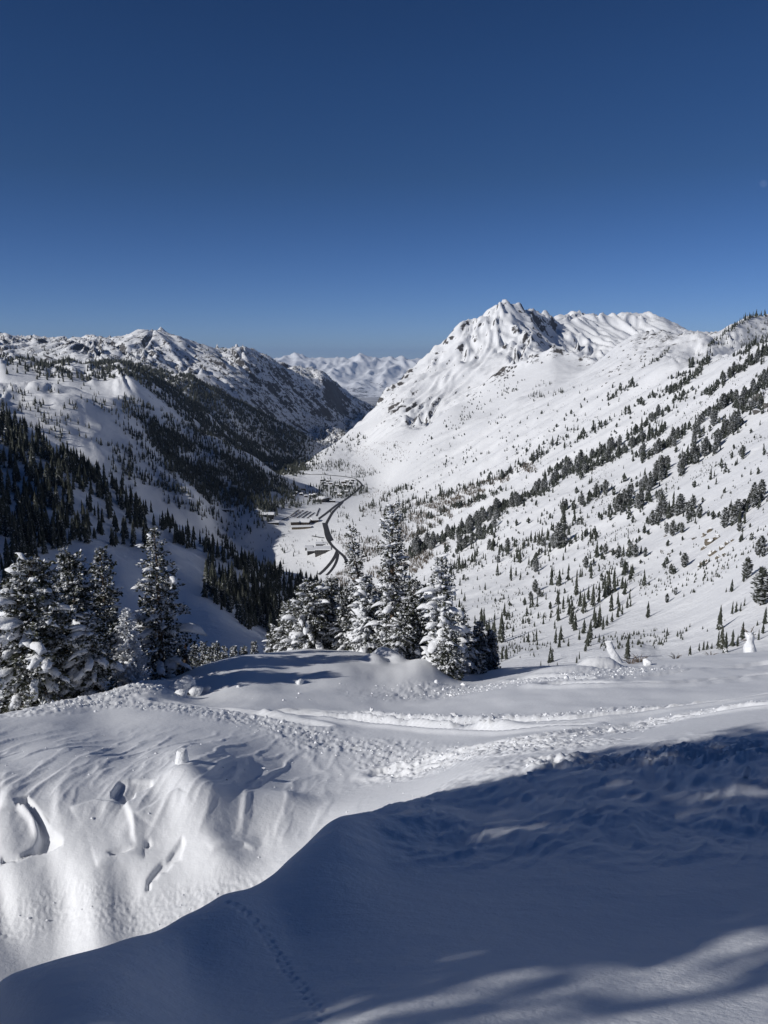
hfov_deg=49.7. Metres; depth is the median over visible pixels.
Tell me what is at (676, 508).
pine tree
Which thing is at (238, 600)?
spruce tree
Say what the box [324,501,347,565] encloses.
road
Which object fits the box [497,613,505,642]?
spruce tree
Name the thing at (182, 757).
snow stub
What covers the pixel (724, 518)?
pine tree
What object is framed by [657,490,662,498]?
pine tree
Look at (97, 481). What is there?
spruce tree
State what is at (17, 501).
spruce tree
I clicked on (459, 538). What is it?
pine tree
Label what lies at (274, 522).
lodge
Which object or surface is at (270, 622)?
spruce tree
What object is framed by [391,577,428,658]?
snowy fir
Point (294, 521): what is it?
lodge
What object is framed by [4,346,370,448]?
range forest
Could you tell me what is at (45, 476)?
spruce tree
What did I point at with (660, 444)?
pine tree
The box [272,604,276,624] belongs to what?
spruce tree
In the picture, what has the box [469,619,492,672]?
snowy fir
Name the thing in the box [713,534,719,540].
cliff rock
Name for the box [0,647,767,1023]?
snow ground
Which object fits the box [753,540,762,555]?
pine tree
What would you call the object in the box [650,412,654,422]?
pine tree
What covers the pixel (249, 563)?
spruce tree
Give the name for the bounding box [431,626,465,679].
snowy fir
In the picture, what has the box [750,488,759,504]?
pine tree
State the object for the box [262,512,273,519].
lodge
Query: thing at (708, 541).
cliff rock
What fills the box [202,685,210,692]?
snow block
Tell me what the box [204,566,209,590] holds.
spruce tree
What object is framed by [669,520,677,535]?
pine tree
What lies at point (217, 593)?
spruce tree
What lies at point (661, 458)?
pine tree
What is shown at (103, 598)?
snowy fir
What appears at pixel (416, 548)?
pine tree
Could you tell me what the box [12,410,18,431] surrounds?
spruce tree
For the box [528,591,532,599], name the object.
pine tree
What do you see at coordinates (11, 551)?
spruce tree
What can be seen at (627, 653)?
spruce tree
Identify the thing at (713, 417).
pine tree
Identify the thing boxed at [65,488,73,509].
spruce tree
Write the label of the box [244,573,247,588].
spruce tree
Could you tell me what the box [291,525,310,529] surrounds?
lodge
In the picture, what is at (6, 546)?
spruce tree
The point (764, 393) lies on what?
shaded crag
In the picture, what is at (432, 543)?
pine tree
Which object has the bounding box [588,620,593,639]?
spruce tree
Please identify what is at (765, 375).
pine tree
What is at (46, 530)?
spruce tree
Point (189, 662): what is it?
snowy fir
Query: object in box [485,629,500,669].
snowy fir
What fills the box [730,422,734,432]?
pine tree
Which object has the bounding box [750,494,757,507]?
pine tree
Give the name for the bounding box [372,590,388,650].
snowy fir
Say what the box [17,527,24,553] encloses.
spruce tree
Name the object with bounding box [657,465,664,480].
pine tree
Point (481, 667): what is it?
fir sapling
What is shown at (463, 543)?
pine tree
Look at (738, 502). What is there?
pine tree
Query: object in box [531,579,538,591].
pine tree
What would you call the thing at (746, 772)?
snow block
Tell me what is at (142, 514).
spruce tree
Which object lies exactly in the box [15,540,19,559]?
spruce tree
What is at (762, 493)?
pine tree
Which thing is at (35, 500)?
spruce tree
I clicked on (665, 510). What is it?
pine tree
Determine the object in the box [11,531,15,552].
spruce tree
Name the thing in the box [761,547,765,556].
pine tree
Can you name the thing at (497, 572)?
spruce tree
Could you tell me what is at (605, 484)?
pine tree
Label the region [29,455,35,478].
spruce tree
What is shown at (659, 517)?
pine tree
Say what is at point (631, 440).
pine tree
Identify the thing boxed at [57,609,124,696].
snowy fir
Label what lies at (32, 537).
spruce tree
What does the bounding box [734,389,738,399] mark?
pine tree
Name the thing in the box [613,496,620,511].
pine tree
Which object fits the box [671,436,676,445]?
pine tree
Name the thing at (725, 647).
spruce tree
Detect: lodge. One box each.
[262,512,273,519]
[266,521,278,524]
[290,519,298,524]
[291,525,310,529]
[299,519,310,524]
[307,547,314,554]
[310,518,318,522]
[315,546,330,556]
[316,542,326,545]
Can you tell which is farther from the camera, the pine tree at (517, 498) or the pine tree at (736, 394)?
the pine tree at (517, 498)
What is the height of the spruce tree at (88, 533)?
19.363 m
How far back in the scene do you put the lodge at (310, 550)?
1789.43 m
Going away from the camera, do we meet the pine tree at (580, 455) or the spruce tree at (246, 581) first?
the spruce tree at (246, 581)
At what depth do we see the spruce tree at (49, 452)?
812.21 m
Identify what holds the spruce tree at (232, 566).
on the mountain terrain at (430, 391)
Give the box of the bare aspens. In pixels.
[315,442,535,592]
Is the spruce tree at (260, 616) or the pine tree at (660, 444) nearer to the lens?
the spruce tree at (260, 616)
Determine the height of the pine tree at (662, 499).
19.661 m
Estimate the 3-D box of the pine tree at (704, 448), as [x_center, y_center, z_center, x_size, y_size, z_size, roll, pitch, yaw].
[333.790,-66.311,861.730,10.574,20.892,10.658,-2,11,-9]
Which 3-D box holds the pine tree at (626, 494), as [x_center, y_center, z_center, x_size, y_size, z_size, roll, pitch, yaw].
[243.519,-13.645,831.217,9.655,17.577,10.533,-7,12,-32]
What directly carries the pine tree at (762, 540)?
on the mountain terrain at (430, 391)
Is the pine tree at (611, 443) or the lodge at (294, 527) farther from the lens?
the lodge at (294, 527)
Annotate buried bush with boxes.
[620,655,641,663]
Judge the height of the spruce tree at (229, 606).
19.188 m
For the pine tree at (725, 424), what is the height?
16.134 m
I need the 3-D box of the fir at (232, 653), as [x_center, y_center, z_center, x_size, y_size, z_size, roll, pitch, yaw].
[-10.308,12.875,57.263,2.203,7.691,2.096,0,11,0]
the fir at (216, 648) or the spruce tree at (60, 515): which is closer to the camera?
the fir at (216, 648)
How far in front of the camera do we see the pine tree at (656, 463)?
906.50 m
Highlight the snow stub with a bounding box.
[175,748,188,764]
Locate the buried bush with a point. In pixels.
(630, 662)
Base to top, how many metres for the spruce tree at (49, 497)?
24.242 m
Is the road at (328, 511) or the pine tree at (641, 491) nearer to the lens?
the pine tree at (641, 491)
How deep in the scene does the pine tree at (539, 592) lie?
644.29 m
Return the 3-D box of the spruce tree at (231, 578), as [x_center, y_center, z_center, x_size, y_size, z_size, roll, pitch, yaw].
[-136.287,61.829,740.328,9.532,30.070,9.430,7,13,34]
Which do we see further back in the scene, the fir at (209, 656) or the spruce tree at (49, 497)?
the spruce tree at (49, 497)
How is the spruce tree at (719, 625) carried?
on the mountain terrain at (430, 391)
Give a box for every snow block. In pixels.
[168,679,182,690]
[175,689,188,696]
[177,674,195,693]
[188,685,203,695]
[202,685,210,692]
[295,679,303,684]
[642,658,651,665]
[742,766,750,777]
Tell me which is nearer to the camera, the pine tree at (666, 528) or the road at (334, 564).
the pine tree at (666, 528)
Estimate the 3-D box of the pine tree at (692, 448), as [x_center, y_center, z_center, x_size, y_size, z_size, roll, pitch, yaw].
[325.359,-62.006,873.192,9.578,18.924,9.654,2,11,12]
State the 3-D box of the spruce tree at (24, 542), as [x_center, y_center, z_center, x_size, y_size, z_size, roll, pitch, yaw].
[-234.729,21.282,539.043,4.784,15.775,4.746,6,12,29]
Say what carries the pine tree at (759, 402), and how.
on the mountain terrain at (430, 391)
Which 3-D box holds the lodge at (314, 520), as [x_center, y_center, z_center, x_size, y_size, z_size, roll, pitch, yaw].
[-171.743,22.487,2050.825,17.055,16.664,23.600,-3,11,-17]
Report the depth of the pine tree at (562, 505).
1013.31 m
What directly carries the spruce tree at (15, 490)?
on the mountain terrain at (430, 391)
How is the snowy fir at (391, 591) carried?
on the snow ground at (496, 885)
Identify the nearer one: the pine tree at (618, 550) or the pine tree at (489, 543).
the pine tree at (618, 550)
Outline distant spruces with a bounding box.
[0,310,767,665]
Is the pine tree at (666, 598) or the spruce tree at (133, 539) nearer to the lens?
the pine tree at (666, 598)
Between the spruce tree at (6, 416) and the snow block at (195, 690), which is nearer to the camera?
the snow block at (195, 690)
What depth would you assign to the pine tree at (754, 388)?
1001.62 m
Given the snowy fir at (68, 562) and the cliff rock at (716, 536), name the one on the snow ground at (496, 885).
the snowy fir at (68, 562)
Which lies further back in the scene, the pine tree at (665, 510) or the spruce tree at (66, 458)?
the spruce tree at (66, 458)
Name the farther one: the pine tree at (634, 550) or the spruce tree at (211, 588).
the spruce tree at (211, 588)
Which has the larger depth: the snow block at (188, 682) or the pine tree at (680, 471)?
the pine tree at (680, 471)
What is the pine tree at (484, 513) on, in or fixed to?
on the mountain terrain at (430, 391)
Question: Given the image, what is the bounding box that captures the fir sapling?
[476,654,488,673]
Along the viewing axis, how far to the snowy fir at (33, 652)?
23.96 m
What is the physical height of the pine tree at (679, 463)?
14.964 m
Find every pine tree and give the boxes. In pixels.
[411,537,419,547]
[413,543,419,555]
[424,535,430,544]
[429,538,434,548]
[457,534,462,546]
[461,539,466,548]
[468,518,474,529]
[480,509,486,520]
[487,539,491,549]
[491,516,497,527]
[493,497,499,508]
[494,508,499,518]
[505,538,510,546]
[508,495,513,506]
[514,493,519,505]
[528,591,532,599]
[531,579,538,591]
[532,558,539,571]
[536,588,541,596]
[543,480,547,490]
[550,472,556,483]
[551,522,563,548]
[560,501,564,510]
[561,465,567,476]
[566,458,571,469]
[575,461,579,471]
[577,449,584,463]
[578,494,584,505]
[582,556,588,567]
[593,483,598,494]
[602,479,609,492]
[602,543,608,553]
[604,448,610,460]
[607,439,613,449]
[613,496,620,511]
[615,545,621,556]
[617,435,621,445]
[619,503,624,512]
[620,557,623,566]
[622,490,631,503]
[626,484,633,497]
[629,436,634,447]
[631,544,639,556]
[634,495,642,508]
[639,488,644,498]
[643,547,647,556]
[646,476,654,490]
[648,510,655,524]
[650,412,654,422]
[652,466,658,479]
[653,441,659,453]
[653,460,659,471]
[654,503,663,516]
[655,404,660,414]
[655,438,662,451]
[656,512,661,522]
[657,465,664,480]
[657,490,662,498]
[657,494,668,507]
[659,455,664,467]
[663,504,667,515]
[664,522,668,533]
[665,455,670,467]
[665,593,668,602]
[668,432,674,445]
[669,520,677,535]
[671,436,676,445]
[673,501,679,515]
[674,493,685,513]
[676,460,681,471]
[678,465,683,476]
[680,452,687,464]
[680,522,685,532]
[681,553,689,566]
[689,444,695,458]
[690,495,697,508]
[691,432,696,444]
[692,424,697,434]
[693,452,697,463]
[696,506,702,517]
[700,411,705,422]
[700,438,708,455]
[706,406,710,416]
[709,410,717,425]
[711,441,717,454]
[713,434,720,446]
[718,393,725,408]
[720,507,729,527]
[723,420,727,431]
[727,423,731,434]
[728,503,732,512]
[729,411,741,426]
[729,506,738,524]
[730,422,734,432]
[733,499,742,513]
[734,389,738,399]
[737,522,741,531]
[739,397,745,407]
[739,445,746,456]
[741,556,753,578]
[742,499,747,510]
[749,398,755,409]
[749,566,767,605]
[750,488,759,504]
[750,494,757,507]
[751,383,757,393]
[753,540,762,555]
[754,351,760,361]
[756,479,766,494]
[757,398,761,407]
[758,535,765,546]
[759,486,765,499]
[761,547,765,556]
[762,371,767,381]
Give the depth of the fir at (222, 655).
54.52 m
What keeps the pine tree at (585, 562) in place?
on the mountain terrain at (430, 391)
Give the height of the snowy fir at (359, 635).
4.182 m
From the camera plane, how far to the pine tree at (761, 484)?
536.81 m
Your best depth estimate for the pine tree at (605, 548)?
682.48 m
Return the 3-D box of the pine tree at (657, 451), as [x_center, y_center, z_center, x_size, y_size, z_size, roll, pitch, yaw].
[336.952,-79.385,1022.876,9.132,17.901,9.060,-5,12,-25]
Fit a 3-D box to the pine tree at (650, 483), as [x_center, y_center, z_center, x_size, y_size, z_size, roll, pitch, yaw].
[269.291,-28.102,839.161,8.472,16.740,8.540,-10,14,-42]
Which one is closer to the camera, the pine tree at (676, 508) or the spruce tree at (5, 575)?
the spruce tree at (5, 575)
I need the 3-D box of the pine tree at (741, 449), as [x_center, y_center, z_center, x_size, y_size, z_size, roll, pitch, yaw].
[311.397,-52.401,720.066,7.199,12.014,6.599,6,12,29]
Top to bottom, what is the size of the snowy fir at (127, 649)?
3.021 m
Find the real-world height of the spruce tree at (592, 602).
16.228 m
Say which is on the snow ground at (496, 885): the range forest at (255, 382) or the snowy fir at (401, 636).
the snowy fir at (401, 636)
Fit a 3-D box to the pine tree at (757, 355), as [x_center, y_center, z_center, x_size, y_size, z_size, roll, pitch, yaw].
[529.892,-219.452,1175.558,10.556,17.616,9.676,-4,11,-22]
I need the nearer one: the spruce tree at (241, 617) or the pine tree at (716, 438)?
the spruce tree at (241, 617)
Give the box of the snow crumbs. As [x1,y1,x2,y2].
[5,666,767,924]
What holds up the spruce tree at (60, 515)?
on the mountain terrain at (430, 391)
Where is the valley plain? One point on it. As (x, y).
(371, 400)
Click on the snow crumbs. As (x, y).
(612, 729)
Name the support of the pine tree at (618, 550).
on the mountain terrain at (430, 391)
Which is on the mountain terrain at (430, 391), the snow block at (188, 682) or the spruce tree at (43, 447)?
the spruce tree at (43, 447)
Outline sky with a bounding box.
[0,0,767,358]
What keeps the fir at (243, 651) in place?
on the snow ground at (496, 885)
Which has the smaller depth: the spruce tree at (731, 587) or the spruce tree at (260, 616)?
the spruce tree at (731, 587)
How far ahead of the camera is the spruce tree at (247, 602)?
670.22 m
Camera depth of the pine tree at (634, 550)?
593.77 m
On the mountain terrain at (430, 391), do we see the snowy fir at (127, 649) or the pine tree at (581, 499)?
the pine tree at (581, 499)
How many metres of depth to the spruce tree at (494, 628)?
510.12 m
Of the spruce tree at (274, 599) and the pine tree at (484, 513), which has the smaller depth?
the spruce tree at (274, 599)
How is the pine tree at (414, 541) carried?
on the mountain terrain at (430, 391)
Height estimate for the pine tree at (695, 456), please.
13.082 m
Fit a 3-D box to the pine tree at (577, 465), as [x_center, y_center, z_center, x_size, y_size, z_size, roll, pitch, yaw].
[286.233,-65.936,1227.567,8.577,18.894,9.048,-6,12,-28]
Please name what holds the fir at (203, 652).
on the snow ground at (496, 885)
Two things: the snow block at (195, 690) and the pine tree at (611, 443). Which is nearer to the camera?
the snow block at (195, 690)
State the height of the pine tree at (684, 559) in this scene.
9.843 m
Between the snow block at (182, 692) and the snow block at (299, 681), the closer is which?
the snow block at (182, 692)
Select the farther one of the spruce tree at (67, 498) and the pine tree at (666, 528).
the spruce tree at (67, 498)
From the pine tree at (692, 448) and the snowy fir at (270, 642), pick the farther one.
the pine tree at (692, 448)
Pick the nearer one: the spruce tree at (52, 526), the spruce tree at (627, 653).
the spruce tree at (627, 653)
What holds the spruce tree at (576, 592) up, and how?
on the mountain terrain at (430, 391)
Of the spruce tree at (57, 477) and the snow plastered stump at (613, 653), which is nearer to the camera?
the snow plastered stump at (613, 653)
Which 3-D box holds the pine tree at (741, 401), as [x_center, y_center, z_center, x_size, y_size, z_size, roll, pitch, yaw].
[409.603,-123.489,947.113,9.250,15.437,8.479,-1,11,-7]
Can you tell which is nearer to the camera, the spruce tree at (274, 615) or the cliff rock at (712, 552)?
the cliff rock at (712, 552)
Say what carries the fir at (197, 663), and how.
on the snow ground at (496, 885)
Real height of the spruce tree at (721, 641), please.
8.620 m
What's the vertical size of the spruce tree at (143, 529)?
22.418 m
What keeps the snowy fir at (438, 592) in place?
on the snow ground at (496, 885)
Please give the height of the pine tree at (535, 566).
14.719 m
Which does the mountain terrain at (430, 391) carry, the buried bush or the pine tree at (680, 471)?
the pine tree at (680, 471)
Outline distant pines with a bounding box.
[385,328,767,608]
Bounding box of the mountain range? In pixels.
[274,352,420,397]
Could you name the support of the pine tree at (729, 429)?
on the mountain terrain at (430, 391)
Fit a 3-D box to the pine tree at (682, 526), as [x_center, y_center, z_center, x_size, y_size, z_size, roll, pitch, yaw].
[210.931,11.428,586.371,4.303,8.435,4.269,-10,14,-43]
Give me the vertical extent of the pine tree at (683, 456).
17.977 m
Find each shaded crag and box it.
[752,408,760,414]
[756,389,766,401]
[761,399,767,408]
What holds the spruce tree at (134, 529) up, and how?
on the mountain terrain at (430, 391)
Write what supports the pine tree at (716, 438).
on the mountain terrain at (430, 391)
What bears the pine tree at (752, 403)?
on the mountain terrain at (430, 391)
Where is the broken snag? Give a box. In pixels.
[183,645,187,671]
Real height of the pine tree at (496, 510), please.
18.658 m
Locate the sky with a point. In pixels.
(347, 179)
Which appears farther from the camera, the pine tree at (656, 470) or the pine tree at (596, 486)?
the pine tree at (596, 486)
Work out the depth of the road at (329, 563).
1646.34 m
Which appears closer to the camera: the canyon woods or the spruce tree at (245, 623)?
the spruce tree at (245, 623)
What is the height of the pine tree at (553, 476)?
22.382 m
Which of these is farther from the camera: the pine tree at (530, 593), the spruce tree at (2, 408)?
the spruce tree at (2, 408)
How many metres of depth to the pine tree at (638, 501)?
781.39 m
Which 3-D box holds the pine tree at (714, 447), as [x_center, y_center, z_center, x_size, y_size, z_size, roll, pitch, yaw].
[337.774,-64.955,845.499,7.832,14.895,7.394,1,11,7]
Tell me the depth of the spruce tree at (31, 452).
757.90 m
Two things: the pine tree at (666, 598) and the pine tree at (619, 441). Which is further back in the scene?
the pine tree at (619, 441)
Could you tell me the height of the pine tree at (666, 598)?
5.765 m
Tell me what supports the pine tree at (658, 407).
on the mountain terrain at (430, 391)
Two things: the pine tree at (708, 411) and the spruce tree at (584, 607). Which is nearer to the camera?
the spruce tree at (584, 607)
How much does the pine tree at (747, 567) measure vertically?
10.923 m
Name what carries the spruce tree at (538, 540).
on the mountain terrain at (430, 391)
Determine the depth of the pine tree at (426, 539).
1438.36 m
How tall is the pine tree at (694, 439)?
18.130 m
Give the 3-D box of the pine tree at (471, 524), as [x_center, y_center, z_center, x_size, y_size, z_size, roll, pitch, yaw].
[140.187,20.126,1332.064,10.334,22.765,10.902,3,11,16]
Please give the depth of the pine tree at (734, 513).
518.78 m
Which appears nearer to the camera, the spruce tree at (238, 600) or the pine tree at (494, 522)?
the spruce tree at (238, 600)
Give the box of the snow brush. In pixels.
[407,317,767,665]
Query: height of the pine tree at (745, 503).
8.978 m
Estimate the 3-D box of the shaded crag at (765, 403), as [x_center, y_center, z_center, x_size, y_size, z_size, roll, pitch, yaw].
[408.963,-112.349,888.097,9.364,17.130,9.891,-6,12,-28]
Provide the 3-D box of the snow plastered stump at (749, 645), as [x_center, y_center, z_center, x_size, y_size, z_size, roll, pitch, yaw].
[19.858,7.051,45.057,1.023,1.854,0.843,0,11,0]
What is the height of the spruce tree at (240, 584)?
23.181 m
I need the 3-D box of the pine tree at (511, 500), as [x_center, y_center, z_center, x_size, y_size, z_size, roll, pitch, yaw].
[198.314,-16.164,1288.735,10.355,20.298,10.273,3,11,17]
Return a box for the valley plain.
[358,397,378,405]
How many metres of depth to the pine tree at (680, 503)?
663.51 m
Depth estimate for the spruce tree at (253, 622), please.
613.25 m
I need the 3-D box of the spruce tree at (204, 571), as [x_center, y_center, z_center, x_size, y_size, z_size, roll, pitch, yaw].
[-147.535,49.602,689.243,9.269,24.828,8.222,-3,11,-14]
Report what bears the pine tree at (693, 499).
on the mountain terrain at (430, 391)
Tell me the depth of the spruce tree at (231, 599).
638.63 m
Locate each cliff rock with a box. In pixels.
[704,538,713,545]
[708,549,716,556]
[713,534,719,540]
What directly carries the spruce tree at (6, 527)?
on the mountain terrain at (430, 391)
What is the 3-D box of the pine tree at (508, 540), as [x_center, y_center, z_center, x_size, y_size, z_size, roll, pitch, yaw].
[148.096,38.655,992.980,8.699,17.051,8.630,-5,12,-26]
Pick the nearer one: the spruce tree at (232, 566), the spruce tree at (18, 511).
the spruce tree at (18, 511)
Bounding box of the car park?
[322,523,332,539]
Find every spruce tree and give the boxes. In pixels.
[0,399,5,420]
[0,472,4,494]
[2,509,10,537]
[2,537,9,559]
[2,565,8,586]
[4,405,9,427]
[5,470,12,491]
[10,541,16,562]
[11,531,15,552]
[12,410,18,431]
[13,480,19,500]
[14,491,19,514]
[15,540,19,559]
[17,507,20,525]
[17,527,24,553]
[19,499,24,519]
[22,533,26,552]
[25,529,29,546]
[28,440,41,472]
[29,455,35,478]
[29,526,38,553]
[32,492,40,515]
[40,532,48,553]
[41,435,47,458]
[43,465,50,486]
[44,513,49,541]
[46,480,53,506]
[47,440,50,461]
[48,516,57,544]
[55,462,61,485]
[55,487,60,508]
[58,509,66,534]
[61,520,67,546]
[64,448,69,469]
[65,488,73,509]
[66,468,72,488]
[67,488,73,515]
[81,503,85,525]
[85,520,92,543]
[95,475,100,494]
[104,481,108,501]
[119,489,124,509]
[124,517,128,538]
[130,524,136,546]
[131,518,136,540]
[141,505,144,525]
[142,519,146,540]
[202,559,209,580]
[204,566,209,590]
[208,570,214,597]
[215,581,220,602]
[219,575,225,604]
[226,589,232,612]
[229,559,234,577]
[229,567,235,593]
[229,584,233,608]
[234,590,242,619]
[237,572,242,590]
[238,602,243,624]
[242,588,244,607]
[243,607,247,627]
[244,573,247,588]
[244,591,249,610]
[246,584,249,599]
[247,551,252,573]
[249,603,255,626]
[257,597,264,626]
[264,607,269,629]
[267,613,272,643]
[272,593,277,614]
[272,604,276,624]
[493,620,496,642]
[495,563,498,575]
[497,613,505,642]
[536,530,540,545]
[561,507,567,530]
[568,600,574,624]
[574,575,578,595]
[581,591,586,613]
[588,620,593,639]
[590,584,595,606]
[597,607,601,627]
[603,568,612,595]
[623,634,631,658]
[645,601,649,617]
[715,605,722,629]
[716,627,724,648]
[722,632,727,652]
[728,579,733,591]
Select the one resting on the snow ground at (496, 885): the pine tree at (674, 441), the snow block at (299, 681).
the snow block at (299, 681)
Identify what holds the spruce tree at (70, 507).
on the mountain terrain at (430, 391)
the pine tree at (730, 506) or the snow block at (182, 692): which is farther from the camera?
the pine tree at (730, 506)
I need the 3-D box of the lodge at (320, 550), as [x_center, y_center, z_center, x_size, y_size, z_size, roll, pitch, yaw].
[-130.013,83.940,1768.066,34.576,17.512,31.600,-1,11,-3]
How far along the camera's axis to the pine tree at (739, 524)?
473.21 m
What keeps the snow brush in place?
on the mountain terrain at (430, 391)
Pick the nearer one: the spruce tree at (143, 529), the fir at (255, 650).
the fir at (255, 650)
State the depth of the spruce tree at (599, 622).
440.72 m
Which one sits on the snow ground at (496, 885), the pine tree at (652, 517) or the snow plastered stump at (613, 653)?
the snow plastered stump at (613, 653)
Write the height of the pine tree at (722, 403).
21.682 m
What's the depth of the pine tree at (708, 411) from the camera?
1045.47 m
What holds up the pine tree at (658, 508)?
on the mountain terrain at (430, 391)
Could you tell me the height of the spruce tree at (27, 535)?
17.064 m
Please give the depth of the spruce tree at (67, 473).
751.65 m
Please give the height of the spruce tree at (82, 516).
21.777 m
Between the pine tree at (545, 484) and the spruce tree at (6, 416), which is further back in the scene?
the pine tree at (545, 484)
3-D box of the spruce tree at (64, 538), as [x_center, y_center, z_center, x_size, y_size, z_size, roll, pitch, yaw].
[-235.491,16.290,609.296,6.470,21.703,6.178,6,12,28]
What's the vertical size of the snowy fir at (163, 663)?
6.002 m
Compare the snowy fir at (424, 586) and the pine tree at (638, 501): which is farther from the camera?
the pine tree at (638, 501)
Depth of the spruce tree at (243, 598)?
670.32 m
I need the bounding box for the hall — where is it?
[316,496,328,501]
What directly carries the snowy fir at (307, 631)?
on the snow ground at (496, 885)
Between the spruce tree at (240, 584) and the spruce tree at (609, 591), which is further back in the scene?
the spruce tree at (240, 584)
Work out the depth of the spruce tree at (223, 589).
629.68 m
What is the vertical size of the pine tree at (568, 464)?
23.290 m
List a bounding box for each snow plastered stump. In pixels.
[605,641,622,662]
[741,626,756,652]
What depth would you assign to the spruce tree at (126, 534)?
729.35 m
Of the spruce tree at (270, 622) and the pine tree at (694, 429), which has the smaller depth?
the spruce tree at (270, 622)
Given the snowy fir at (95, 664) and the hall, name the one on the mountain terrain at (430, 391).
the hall
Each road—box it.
[318,486,360,518]
[318,551,337,574]
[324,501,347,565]
[326,553,338,574]
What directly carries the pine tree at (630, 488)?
on the mountain terrain at (430, 391)
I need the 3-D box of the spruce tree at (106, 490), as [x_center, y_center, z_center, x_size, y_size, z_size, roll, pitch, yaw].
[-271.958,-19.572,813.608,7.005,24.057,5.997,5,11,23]
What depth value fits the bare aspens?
1632.77 m
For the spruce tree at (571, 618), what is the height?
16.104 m
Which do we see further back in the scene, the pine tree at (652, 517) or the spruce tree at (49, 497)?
the spruce tree at (49, 497)
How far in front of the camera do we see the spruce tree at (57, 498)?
699.16 m
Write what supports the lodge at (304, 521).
on the mountain terrain at (430, 391)
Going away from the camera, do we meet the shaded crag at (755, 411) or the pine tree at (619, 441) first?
the shaded crag at (755, 411)
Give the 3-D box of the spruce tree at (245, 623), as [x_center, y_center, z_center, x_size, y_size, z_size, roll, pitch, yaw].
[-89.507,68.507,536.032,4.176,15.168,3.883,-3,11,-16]
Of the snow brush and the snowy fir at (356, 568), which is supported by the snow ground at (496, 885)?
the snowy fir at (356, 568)
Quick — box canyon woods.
[276,400,395,471]
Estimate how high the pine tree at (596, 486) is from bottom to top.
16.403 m
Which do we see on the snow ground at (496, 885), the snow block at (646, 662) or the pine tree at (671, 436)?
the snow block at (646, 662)
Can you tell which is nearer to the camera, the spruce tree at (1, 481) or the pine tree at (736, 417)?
the spruce tree at (1, 481)
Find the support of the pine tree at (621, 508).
on the mountain terrain at (430, 391)
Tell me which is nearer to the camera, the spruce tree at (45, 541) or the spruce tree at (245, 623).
the spruce tree at (245, 623)
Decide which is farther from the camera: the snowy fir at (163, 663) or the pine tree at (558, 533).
the pine tree at (558, 533)
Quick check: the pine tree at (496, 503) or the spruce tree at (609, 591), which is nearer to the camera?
the spruce tree at (609, 591)
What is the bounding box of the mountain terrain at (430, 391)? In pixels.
[0,299,767,701]
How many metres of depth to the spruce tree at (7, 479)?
710.69 m
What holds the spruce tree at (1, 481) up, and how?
on the mountain terrain at (430, 391)
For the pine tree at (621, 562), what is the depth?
588.93 m
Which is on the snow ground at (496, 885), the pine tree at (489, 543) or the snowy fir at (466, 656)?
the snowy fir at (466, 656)
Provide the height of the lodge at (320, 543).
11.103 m
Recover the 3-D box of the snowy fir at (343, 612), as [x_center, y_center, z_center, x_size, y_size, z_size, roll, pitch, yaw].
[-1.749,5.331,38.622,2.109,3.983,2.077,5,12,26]
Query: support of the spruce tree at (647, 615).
on the mountain terrain at (430, 391)
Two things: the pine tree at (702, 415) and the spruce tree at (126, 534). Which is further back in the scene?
the pine tree at (702, 415)
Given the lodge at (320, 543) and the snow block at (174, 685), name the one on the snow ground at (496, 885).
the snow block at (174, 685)
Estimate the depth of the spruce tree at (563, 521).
898.82 m
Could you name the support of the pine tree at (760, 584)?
on the mountain terrain at (430, 391)
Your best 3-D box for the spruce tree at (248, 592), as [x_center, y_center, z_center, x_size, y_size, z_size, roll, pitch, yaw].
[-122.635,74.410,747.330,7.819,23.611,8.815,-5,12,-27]
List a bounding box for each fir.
[0,552,98,713]
[48,547,114,673]
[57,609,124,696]
[88,545,123,679]
[108,607,151,689]
[131,526,206,679]
[173,645,191,674]
[188,644,202,667]
[198,641,208,664]
[204,646,213,663]
[211,641,220,661]
[218,645,228,659]
[229,645,238,656]
[238,646,247,654]
[250,641,258,653]
[262,624,279,652]
[272,600,294,651]
[280,578,337,650]
[319,574,340,645]
[324,586,356,649]
[343,523,374,602]
[346,574,382,653]
[363,500,410,646]
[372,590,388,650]
[382,610,422,659]
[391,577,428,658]
[414,553,465,662]
[419,583,431,658]
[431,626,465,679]
[454,605,478,673]
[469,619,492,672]
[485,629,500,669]
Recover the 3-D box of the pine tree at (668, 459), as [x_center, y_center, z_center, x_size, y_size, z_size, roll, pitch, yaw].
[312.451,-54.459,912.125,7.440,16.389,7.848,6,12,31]
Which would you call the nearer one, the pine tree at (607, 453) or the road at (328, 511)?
the pine tree at (607, 453)
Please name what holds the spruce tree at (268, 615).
on the mountain terrain at (430, 391)
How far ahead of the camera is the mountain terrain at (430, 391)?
1807.93 m
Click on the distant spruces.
(258, 480)
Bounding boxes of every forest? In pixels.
[0,352,314,475]
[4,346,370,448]
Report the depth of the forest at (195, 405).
3724.30 m
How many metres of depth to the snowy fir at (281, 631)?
39.49 m
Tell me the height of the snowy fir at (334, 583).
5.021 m
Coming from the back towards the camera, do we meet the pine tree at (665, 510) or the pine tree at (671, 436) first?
the pine tree at (671, 436)
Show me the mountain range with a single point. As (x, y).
(359, 375)
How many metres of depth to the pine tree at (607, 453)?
1189.57 m
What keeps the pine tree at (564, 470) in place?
on the mountain terrain at (430, 391)
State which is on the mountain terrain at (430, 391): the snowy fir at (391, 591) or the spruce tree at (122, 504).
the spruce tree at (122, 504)
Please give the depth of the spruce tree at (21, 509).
636.15 m
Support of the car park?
on the mountain terrain at (430, 391)
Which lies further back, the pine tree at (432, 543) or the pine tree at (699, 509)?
the pine tree at (432, 543)
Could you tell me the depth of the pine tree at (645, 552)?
580.44 m

